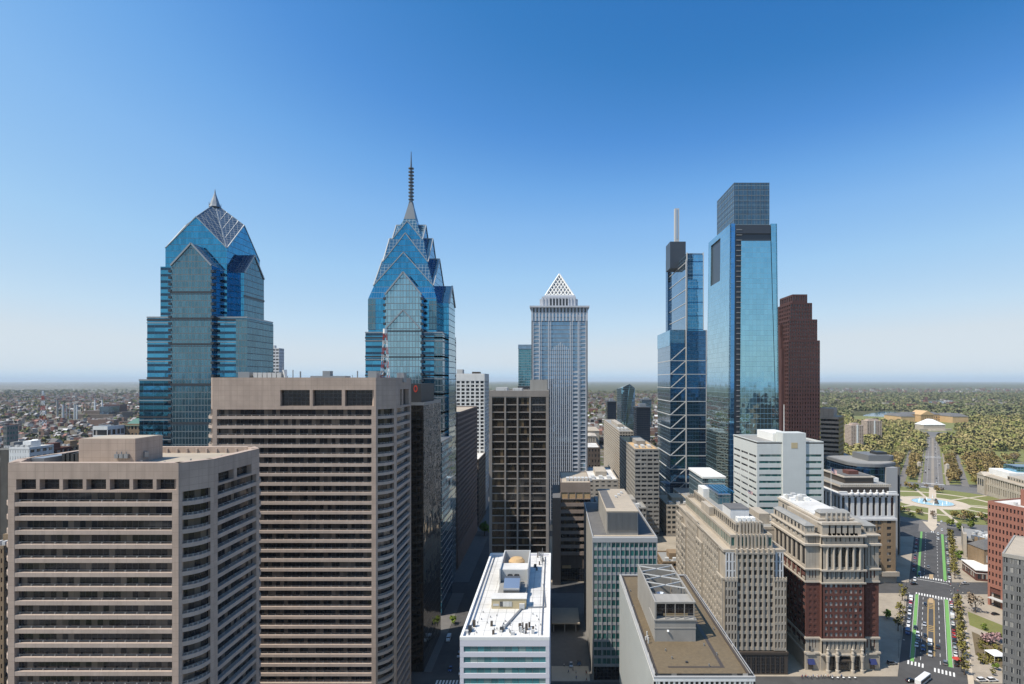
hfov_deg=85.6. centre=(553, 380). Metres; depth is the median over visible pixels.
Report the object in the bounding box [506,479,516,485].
window
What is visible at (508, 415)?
window
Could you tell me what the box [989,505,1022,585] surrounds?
window
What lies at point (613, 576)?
window
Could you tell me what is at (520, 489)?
window
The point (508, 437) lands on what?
window
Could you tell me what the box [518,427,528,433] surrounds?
window
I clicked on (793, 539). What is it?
window
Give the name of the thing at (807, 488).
window
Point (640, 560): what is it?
window
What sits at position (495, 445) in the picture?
window
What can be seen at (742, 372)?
mirror glass tower
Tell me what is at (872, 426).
beige apartment tower
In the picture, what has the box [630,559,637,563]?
window
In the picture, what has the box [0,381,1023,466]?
ground
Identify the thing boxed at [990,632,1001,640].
blossom tree
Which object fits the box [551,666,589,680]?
plaza
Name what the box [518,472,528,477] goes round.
window
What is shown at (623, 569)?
window
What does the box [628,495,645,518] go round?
dark block
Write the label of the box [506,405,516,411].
window
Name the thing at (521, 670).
window
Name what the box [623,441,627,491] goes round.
window
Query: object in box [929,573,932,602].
median
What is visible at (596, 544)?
window
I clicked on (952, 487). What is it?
cross road
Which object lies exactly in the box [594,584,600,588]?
window
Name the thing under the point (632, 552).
window
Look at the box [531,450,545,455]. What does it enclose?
window
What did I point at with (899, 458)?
tree
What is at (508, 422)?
window
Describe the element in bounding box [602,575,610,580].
window
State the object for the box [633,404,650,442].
dark glass apartment tower
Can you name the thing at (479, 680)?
window
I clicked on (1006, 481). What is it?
columned library
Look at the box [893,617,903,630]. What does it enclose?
tree
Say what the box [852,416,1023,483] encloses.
park
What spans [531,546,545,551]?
window
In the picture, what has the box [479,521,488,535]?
tree
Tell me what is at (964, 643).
tree
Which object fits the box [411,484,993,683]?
road
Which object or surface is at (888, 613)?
tree
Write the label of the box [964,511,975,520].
tree
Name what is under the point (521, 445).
window
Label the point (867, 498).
window
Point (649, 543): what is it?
window
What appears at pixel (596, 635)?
window
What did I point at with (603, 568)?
window
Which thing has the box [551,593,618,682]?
concourse
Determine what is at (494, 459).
window
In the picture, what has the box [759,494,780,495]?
window
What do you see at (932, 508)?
circle path
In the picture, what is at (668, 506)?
stone block
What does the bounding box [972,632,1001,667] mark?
flower bed
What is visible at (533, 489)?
window
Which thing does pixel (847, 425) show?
window
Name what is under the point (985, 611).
pavement
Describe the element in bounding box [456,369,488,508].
white grid tower
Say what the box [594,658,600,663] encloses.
window
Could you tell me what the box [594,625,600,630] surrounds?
window
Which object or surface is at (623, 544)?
window
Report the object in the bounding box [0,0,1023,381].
sky
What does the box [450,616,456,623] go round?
tree
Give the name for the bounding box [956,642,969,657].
tree
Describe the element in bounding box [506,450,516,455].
window
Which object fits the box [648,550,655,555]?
window
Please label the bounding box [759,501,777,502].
window
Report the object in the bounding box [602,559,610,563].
window
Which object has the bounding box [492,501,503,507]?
window
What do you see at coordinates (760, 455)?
window
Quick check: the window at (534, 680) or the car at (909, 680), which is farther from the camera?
the car at (909, 680)
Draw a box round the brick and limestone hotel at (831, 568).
[769,493,881,673]
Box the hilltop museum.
[884,410,968,422]
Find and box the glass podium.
[673,488,688,495]
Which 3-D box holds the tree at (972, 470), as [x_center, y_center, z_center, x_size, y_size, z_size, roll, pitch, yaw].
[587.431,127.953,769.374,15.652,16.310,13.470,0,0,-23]
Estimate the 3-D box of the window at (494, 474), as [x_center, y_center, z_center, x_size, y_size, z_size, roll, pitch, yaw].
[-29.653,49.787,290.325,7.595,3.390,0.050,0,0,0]
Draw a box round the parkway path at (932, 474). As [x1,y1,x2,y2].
[918,438,949,485]
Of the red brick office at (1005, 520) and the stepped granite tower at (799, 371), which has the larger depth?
the stepped granite tower at (799, 371)
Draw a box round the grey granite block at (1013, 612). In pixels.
[1002,535,1023,683]
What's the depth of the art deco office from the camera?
256.41 m
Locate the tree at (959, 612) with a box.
[953,610,964,619]
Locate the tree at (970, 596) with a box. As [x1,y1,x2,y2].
[964,591,984,612]
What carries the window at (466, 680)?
in the white roofed office at (505, 636)
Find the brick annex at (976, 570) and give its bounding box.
[961,559,987,581]
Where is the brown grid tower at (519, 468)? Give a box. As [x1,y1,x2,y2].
[489,380,549,555]
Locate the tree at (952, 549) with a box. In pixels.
[948,545,957,552]
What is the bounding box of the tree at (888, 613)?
[883,609,890,617]
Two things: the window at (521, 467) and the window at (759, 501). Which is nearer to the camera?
the window at (521, 467)
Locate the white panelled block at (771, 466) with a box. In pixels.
[733,429,823,513]
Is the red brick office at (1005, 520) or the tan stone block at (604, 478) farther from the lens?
the tan stone block at (604, 478)
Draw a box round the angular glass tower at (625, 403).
[617,384,634,430]
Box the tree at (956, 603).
[953,601,963,611]
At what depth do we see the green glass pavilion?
414.51 m
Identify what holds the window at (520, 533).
in the brown grid tower at (519, 468)
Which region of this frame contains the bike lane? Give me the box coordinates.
[910,532,952,667]
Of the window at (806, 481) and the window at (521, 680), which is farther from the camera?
the window at (806, 481)
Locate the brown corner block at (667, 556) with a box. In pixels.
[657,549,675,573]
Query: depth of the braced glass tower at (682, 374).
602.20 m
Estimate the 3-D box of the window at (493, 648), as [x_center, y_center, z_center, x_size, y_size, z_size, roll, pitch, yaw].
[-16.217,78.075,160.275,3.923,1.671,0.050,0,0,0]
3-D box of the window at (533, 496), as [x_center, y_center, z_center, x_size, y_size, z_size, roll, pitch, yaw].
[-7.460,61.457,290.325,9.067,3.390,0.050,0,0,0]
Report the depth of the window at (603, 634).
250.36 m
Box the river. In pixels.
[864,411,896,416]
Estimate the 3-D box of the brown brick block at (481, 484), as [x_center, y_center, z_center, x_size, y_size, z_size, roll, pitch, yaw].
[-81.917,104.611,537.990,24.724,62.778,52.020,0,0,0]
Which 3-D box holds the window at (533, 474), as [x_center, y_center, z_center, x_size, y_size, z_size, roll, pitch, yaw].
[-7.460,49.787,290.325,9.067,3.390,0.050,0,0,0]
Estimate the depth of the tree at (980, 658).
263.79 m
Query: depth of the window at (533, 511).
290.28 m
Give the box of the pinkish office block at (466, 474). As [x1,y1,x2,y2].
[456,400,476,569]
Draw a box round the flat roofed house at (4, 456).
[0,441,22,539]
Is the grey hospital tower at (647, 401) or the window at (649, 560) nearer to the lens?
the window at (649, 560)
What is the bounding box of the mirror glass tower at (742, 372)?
[706,183,778,501]
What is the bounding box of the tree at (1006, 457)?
[1003,454,1011,459]
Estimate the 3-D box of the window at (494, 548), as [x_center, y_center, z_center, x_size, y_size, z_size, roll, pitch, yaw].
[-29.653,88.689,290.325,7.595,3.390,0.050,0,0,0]
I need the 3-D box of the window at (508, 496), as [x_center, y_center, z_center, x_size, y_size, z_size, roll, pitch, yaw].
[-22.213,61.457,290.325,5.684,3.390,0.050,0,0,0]
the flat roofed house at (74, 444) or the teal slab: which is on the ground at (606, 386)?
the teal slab
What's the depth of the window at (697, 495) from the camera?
255.18 m
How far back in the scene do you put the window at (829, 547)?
257.43 m
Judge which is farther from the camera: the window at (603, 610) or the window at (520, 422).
the window at (520, 422)
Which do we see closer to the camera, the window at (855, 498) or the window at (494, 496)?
the window at (494, 496)
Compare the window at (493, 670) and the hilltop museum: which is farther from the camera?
the hilltop museum
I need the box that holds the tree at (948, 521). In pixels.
[946,519,954,525]
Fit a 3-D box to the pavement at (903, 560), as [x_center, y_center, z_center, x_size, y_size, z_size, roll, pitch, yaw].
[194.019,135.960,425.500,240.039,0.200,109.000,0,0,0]
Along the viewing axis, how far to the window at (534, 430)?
290.28 m
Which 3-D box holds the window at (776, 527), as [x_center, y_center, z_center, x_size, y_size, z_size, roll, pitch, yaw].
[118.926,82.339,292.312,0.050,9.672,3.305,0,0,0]
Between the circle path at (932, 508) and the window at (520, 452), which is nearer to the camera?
the window at (520, 452)
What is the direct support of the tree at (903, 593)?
on the pavement at (890, 636)
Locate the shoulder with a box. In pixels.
[921,431,955,436]
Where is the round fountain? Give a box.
[911,494,954,506]
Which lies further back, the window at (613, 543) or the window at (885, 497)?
the window at (885, 497)
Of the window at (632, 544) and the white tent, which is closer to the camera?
the window at (632, 544)
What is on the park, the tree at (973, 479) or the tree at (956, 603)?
the tree at (973, 479)
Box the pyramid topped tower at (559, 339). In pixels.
[530,274,588,524]
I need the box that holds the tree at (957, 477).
[952,474,961,480]
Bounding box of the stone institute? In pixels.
[961,526,987,556]
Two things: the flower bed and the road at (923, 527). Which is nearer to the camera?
the flower bed
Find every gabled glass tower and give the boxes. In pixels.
[139,191,272,445]
[365,153,455,615]
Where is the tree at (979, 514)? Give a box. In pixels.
[976,512,985,517]
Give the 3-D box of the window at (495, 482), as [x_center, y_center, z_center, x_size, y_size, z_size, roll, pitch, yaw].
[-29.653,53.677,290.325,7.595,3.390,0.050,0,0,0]
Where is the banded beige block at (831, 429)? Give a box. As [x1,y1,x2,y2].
[820,407,843,455]
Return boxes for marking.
[435,667,459,683]
[907,531,954,676]
[927,599,934,654]
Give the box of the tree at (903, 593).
[898,588,906,600]
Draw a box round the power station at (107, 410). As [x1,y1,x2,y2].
[72,404,132,418]
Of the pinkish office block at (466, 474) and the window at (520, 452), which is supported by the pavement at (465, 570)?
the pinkish office block at (466, 474)
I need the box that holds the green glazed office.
[584,489,657,679]
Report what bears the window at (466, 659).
in the white roofed office at (505, 636)
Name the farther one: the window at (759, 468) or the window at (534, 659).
the window at (759, 468)
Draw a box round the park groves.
[837,414,1023,456]
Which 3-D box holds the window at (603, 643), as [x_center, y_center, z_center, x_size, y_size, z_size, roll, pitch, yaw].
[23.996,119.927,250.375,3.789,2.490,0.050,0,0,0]
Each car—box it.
[886,660,897,664]
[905,678,914,682]
[976,676,987,681]
[986,676,998,681]
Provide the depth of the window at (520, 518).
290.28 m
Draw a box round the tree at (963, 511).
[957,510,967,517]
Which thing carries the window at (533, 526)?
in the brown grid tower at (519, 468)
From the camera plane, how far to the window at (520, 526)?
290.28 m
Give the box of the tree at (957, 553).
[955,550,963,558]
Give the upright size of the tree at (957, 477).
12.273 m
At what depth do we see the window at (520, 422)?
290.28 m
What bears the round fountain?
on the circle path at (955, 507)
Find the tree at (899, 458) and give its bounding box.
[893,456,903,463]
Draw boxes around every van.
[446,633,451,640]
[905,627,909,634]
[928,638,931,645]
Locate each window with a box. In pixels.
[94,430,106,434]
[464,646,476,651]
[464,657,476,661]
[464,668,476,672]
[464,678,476,683]
[477,646,490,651]
[477,657,490,661]
[477,668,490,672]
[477,678,490,683]
[480,454,484,520]
[491,646,504,651]
[491,657,504,661]
[491,668,504,672]
[491,678,504,683]
[492,398,503,403]
[492,405,503,411]
[492,413,503,418]
[492,420,503,425]
[492,427,503,433]
[492,435,503,440]
[492,442,503,448]
[492,450,503,455]
[492,457,503,462]
[492,464,503,470]
[492,472,503,477]
[492,479,503,485]
[492,487,503,492]
[492,494,503,499]
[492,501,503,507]
[492,509,503,514]
[492,516,503,521]
[492,524,503,529]
[492,531,503,536]
[492,538,503,544]
[492,546,503,551]
[500,601,511,606]
[505,646,517,651]
[505,657,517,661]
[505,668,517,672]
[505,678,517,683]
[506,398,516,403]
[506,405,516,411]
[506,413,516,418]
[506,420,516,425]
[506,427,516,433]
[506,435,516,440]
[506,442,516,448]
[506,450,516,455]
[506,457,516,462]
[506,464,516,470]
[506,472,516,477]
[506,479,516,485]
[506,487,516,492]
[506,494,516,499]
[506,501,516,507]
[506,509,516,514]
[506,516,516,521]
[506,524,516,529]
[506,531,528,549]
[518,398,528,403]
[518,405,528,411]
[518,413,528,418]
[518,420,528,425]
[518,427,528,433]
[518,435,528,440]
[518,442,528,448]
[518,450,528,455]
[518,457,528,462]
[518,464,528,470]
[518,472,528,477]
[518,479,528,485]
[518,487,528,492]
[518,494,528,499]
[518,501,528,507]
[518,509,528,514]
[518,516,528,521]
[518,524,528,529]
[518,531,528,536]
[519,646,531,651]
[519,657,531,661]
[519,668,531,672]
[519,678,531,683]
[531,413,545,418]
[531,420,545,425]
[531,427,545,433]
[531,435,545,440]
[531,442,545,448]
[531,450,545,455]
[531,457,545,462]
[531,464,545,470]
[531,472,545,477]
[531,479,545,485]
[531,487,545,492]
[531,494,545,499]
[531,501,545,507]
[531,509,545,514]
[531,516,545,521]
[531,524,545,529]
[531,531,545,536]
[531,538,545,544]
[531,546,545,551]
[532,397,544,410]
[532,646,545,651]
[532,657,545,661]
[532,668,545,672]
[532,678,545,683]
[594,542,600,546]
[594,550,600,555]
[594,559,600,563]
[594,567,600,571]
[594,575,600,580]
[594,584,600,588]
[594,592,600,596]
[594,600,600,605]
[594,609,600,613]
[594,617,600,621]
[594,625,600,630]
[594,633,600,638]
[594,642,600,646]
[594,650,600,654]
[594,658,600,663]
[602,542,610,546]
[602,550,610,555]
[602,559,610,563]
[602,567,610,571]
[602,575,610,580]
[602,584,610,588]
[602,592,610,596]
[602,600,610,605]
[602,609,610,613]
[602,617,610,621]
[602,625,610,630]
[602,633,610,638]
[602,642,610,646]
[602,650,610,654]
[602,658,610,663]
[607,423,618,485]
[612,542,619,546]
[612,550,619,555]
[612,559,619,563]
[612,567,619,571]
[612,575,618,580]
[612,584,618,588]
[612,592,618,596]
[612,600,618,605]
[612,609,618,613]
[612,617,618,621]
[612,625,618,630]
[612,633,618,638]
[612,642,618,646]
[612,650,618,654]
[612,658,618,663]
[621,542,628,546]
[621,550,628,555]
[621,559,628,563]
[621,567,628,571]
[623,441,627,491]
[630,542,637,546]
[630,550,637,555]
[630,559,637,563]
[630,567,637,571]
[639,542,646,546]
[639,550,646,555]
[639,559,646,563]
[648,542,655,546]
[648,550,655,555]
[648,559,655,563]
[678,515,719,623]
[690,502,726,541]
[697,495,785,647]
[759,454,780,456]
[759,461,780,462]
[759,468,780,469]
[759,474,780,475]
[759,481,780,482]
[759,487,780,489]
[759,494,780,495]
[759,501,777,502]
[775,510,802,628]
[776,527,777,543]
[778,305,818,439]
[780,530,781,546]
[789,536,790,553]
[791,443,797,447]
[793,539,794,556]
[798,542,799,560]
[803,545,804,563]
[806,454,820,456]
[806,461,820,462]
[806,468,820,469]
[806,474,820,475]
[806,481,820,482]
[806,487,820,489]
[825,527,875,635]
[829,547,830,566]
[835,547,837,566]
[842,547,844,566]
[847,425,862,444]
[849,547,851,566]
[854,497,856,515]
[856,547,858,566]
[860,497,862,515]
[866,497,868,515]
[873,497,874,515]
[879,497,880,515]
[885,497,886,515]
[891,497,892,515]
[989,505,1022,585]
[1004,557,1023,683]
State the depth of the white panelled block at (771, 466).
345.00 m
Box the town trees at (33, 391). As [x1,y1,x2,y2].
[0,388,828,445]
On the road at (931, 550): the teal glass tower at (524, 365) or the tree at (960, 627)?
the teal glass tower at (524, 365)
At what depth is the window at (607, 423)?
719.51 m
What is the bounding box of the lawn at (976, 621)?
[968,612,1001,633]
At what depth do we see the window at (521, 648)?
160.23 m
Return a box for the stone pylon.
[943,463,949,474]
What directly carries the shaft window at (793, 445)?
in the white panelled block at (771, 466)
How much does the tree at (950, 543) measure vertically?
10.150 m
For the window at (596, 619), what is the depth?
250.36 m
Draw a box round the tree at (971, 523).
[967,519,975,526]
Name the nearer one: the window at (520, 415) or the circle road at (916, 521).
the window at (520, 415)
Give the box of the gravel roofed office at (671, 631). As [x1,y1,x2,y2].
[619,564,755,683]
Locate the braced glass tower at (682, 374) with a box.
[657,208,706,493]
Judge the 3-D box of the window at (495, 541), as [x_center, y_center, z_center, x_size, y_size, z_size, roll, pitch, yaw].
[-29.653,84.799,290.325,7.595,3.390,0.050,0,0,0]
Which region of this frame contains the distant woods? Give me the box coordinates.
[820,391,1023,416]
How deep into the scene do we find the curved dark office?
430.68 m
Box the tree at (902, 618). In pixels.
[895,612,903,620]
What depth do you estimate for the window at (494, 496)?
290.28 m
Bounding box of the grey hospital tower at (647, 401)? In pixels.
[639,397,653,427]
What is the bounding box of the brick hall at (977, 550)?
[967,539,987,564]
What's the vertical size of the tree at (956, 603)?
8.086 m
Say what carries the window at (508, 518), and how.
in the brown grid tower at (519, 468)
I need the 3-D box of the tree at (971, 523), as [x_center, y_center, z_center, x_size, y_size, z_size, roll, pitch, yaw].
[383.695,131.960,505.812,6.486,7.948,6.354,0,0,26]
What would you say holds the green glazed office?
on the concourse
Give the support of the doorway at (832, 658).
in the brick and limestone hotel at (831, 568)
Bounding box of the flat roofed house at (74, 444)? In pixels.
[61,440,78,450]
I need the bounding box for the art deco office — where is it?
[676,484,788,674]
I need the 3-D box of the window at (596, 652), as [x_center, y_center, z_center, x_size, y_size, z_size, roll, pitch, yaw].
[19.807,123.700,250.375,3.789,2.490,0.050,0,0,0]
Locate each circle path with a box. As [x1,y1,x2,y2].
[900,487,987,522]
[900,491,987,516]
[900,496,970,509]
[939,509,957,522]
[953,495,984,499]
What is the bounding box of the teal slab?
[3,425,17,447]
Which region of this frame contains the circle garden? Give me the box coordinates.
[900,486,999,524]
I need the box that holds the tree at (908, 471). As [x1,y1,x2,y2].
[906,468,915,478]
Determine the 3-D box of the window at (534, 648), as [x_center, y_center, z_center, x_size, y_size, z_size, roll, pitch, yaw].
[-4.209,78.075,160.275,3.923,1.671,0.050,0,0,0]
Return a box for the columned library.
[977,464,1023,498]
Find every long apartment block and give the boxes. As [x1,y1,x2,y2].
[604,419,633,488]
[619,436,658,535]
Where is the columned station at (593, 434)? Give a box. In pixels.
[588,427,598,444]
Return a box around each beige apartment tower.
[845,423,862,445]
[861,419,881,438]
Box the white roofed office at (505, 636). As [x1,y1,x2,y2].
[460,548,550,683]
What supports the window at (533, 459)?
in the brown grid tower at (519, 468)
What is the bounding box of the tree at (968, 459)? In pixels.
[960,457,971,464]
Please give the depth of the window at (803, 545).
262.19 m
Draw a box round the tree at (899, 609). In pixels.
[895,604,906,615]
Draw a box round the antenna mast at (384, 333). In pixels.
[380,329,389,377]
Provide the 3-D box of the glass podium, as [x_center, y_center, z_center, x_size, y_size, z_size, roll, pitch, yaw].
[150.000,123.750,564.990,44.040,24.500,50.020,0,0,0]
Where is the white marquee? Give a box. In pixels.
[915,419,951,430]
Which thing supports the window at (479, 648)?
in the white roofed office at (505, 636)
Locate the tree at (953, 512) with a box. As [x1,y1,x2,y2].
[950,510,959,517]
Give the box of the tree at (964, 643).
[956,639,969,655]
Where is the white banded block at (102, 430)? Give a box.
[93,425,124,436]
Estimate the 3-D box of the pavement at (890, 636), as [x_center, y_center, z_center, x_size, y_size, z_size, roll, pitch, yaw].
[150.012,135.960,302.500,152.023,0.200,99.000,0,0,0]
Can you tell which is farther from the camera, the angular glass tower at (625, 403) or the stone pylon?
the angular glass tower at (625, 403)
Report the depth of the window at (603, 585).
250.36 m
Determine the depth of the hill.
1695.62 m
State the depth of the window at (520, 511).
290.28 m
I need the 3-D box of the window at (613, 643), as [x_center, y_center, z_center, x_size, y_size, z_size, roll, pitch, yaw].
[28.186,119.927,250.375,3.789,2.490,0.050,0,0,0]
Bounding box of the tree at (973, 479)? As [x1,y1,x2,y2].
[970,476,976,483]
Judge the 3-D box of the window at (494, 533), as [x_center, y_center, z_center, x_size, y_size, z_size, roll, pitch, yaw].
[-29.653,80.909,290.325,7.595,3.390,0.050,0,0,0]
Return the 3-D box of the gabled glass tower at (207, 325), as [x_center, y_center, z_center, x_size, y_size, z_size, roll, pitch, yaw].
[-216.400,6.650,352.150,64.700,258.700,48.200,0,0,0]
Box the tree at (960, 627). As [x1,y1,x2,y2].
[955,625,966,631]
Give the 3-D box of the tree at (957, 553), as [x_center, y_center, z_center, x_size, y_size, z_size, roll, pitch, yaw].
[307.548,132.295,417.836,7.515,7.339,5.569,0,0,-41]
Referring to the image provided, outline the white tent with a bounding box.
[985,649,1001,661]
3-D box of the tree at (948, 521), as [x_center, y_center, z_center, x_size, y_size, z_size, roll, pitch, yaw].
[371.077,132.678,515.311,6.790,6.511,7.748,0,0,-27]
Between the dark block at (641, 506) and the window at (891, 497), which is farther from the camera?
the dark block at (641, 506)
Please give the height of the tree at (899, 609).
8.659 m
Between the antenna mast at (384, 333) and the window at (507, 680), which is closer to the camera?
the window at (507, 680)
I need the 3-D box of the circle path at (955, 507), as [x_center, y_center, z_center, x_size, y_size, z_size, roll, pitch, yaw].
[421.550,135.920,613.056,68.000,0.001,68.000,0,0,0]
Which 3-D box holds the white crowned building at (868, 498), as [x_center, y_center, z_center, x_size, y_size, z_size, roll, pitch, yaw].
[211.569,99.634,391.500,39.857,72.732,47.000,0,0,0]
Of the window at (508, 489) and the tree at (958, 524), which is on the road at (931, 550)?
the tree at (958, 524)
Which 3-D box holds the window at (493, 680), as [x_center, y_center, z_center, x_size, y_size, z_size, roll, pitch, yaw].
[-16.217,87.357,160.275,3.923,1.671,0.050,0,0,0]
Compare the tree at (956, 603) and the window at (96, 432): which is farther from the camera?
the window at (96, 432)
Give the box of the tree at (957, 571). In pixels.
[951,565,960,578]
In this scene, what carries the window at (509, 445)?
in the brown grid tower at (519, 468)
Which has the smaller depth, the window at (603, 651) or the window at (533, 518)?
the window at (603, 651)
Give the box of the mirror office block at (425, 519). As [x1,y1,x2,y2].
[411,383,440,671]
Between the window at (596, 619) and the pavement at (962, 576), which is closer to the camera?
the window at (596, 619)
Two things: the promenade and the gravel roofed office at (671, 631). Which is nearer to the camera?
the gravel roofed office at (671, 631)
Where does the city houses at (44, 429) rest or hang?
on the ground at (606, 386)
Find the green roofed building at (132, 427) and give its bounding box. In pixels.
[120,418,138,434]
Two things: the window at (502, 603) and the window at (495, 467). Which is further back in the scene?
the window at (495, 467)
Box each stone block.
[585,467,617,496]
[659,493,685,535]
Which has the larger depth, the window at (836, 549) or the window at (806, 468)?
the window at (806, 468)
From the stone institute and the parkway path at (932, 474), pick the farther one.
the parkway path at (932, 474)
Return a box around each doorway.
[829,656,834,669]
[839,656,848,669]
[854,656,858,669]
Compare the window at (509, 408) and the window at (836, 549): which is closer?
the window at (836, 549)
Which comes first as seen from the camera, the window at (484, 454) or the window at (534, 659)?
the window at (534, 659)
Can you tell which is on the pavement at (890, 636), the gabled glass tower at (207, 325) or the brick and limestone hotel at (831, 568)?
the brick and limestone hotel at (831, 568)
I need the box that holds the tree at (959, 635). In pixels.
[956,631,965,641]
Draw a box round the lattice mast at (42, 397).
[39,391,46,425]
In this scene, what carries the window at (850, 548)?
in the brick and limestone hotel at (831, 568)
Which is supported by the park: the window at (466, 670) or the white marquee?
the white marquee
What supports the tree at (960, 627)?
on the pavement at (985, 611)
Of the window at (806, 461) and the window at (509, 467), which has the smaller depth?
the window at (509, 467)
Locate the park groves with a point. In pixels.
(983, 433)
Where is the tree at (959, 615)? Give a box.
[953,614,963,623]
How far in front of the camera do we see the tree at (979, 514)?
538.61 m
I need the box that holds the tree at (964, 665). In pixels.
[956,657,970,674]
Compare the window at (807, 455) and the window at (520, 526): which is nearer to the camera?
the window at (520, 526)
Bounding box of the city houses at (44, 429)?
[0,388,1023,447]
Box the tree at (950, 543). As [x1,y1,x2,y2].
[947,540,955,547]
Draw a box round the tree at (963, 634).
[955,628,969,639]
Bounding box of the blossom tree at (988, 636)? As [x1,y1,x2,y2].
[980,632,997,643]
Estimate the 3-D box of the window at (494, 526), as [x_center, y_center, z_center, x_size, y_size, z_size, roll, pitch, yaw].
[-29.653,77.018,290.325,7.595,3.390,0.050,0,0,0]
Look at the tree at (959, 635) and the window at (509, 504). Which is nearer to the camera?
the tree at (959, 635)
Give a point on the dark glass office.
(610, 408)
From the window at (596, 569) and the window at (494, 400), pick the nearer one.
the window at (596, 569)
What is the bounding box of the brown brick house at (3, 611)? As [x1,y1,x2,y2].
[0,533,7,683]
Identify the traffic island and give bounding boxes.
[923,521,939,530]
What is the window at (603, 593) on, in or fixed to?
in the green glazed office
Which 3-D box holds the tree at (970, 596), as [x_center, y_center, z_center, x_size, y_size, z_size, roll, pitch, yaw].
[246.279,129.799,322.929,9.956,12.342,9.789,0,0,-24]
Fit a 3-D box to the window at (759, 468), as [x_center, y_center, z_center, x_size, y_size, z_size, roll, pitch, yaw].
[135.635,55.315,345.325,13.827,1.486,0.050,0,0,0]
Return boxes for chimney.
[56,400,58,416]
[73,404,75,418]
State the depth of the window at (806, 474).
345.31 m
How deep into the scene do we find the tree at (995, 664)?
258.18 m
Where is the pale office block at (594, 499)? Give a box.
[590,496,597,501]
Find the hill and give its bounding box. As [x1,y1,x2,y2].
[916,422,960,426]
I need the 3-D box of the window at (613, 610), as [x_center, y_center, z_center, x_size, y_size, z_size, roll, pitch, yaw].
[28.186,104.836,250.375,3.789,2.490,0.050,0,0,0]
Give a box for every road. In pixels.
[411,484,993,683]
[900,436,968,534]
[900,455,1022,490]
[900,485,991,530]
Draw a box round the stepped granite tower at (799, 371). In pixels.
[778,294,819,440]
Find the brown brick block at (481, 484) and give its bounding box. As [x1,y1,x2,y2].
[477,452,485,526]
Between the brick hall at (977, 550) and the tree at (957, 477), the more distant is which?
the tree at (957, 477)
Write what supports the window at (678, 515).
in the art deco office
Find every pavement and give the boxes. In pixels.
[424,593,463,671]
[453,536,487,581]
[477,505,488,530]
[550,536,551,581]
[657,536,913,581]
[755,593,906,676]
[948,536,986,581]
[953,594,1001,683]
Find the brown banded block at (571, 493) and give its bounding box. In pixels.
[552,471,591,584]
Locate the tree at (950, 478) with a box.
[946,473,954,481]
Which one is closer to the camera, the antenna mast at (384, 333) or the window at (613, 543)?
the antenna mast at (384, 333)
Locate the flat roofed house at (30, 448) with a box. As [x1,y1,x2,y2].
[9,440,53,461]
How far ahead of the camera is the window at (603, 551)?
250.36 m
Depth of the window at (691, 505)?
298.40 m
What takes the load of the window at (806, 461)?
in the white panelled block at (771, 466)
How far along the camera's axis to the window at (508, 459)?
290.28 m
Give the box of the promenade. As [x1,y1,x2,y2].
[959,605,973,683]
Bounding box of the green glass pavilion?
[688,467,725,493]
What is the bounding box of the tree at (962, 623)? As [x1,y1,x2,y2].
[952,619,965,628]
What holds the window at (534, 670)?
in the white roofed office at (505, 636)
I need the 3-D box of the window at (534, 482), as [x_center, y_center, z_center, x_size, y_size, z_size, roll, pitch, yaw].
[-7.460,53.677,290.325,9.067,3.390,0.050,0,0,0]
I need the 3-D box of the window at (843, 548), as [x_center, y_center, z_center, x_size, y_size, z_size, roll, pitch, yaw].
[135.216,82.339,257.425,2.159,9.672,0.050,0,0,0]
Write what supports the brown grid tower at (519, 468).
on the concourse
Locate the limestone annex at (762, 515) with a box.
[749,507,773,540]
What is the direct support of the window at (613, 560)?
in the green glazed office
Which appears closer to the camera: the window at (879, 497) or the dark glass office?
the window at (879, 497)
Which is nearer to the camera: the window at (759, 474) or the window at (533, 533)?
the window at (533, 533)
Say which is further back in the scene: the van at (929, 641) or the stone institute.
the stone institute
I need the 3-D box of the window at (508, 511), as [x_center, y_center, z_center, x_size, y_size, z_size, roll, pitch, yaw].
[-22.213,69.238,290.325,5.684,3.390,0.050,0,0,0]
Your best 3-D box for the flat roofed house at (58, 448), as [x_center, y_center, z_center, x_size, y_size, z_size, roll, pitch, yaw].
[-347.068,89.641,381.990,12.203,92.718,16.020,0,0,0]
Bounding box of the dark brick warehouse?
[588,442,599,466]
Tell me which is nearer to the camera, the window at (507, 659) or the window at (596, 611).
the window at (507, 659)
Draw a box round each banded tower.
[7,435,260,683]
[209,370,410,683]
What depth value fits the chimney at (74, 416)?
1928.08 m
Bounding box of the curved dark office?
[824,451,899,555]
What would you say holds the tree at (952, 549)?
on the pavement at (962, 576)
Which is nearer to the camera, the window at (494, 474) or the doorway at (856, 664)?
the doorway at (856, 664)
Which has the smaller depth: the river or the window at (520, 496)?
the window at (520, 496)
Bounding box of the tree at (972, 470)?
[969,466,978,474]
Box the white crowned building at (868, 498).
[824,469,899,582]
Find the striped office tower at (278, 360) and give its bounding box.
[273,345,283,372]
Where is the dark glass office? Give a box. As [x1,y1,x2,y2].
[605,398,616,419]
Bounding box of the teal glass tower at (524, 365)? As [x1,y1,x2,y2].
[518,345,530,388]
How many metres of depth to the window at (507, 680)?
160.23 m
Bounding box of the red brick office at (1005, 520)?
[987,489,1023,608]
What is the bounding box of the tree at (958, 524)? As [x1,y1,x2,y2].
[956,522,963,529]
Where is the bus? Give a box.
[915,671,930,683]
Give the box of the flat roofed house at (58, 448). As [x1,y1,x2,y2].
[45,442,71,453]
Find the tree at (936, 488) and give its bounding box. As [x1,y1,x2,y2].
[933,485,940,490]
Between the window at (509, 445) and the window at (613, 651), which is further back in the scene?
the window at (509, 445)

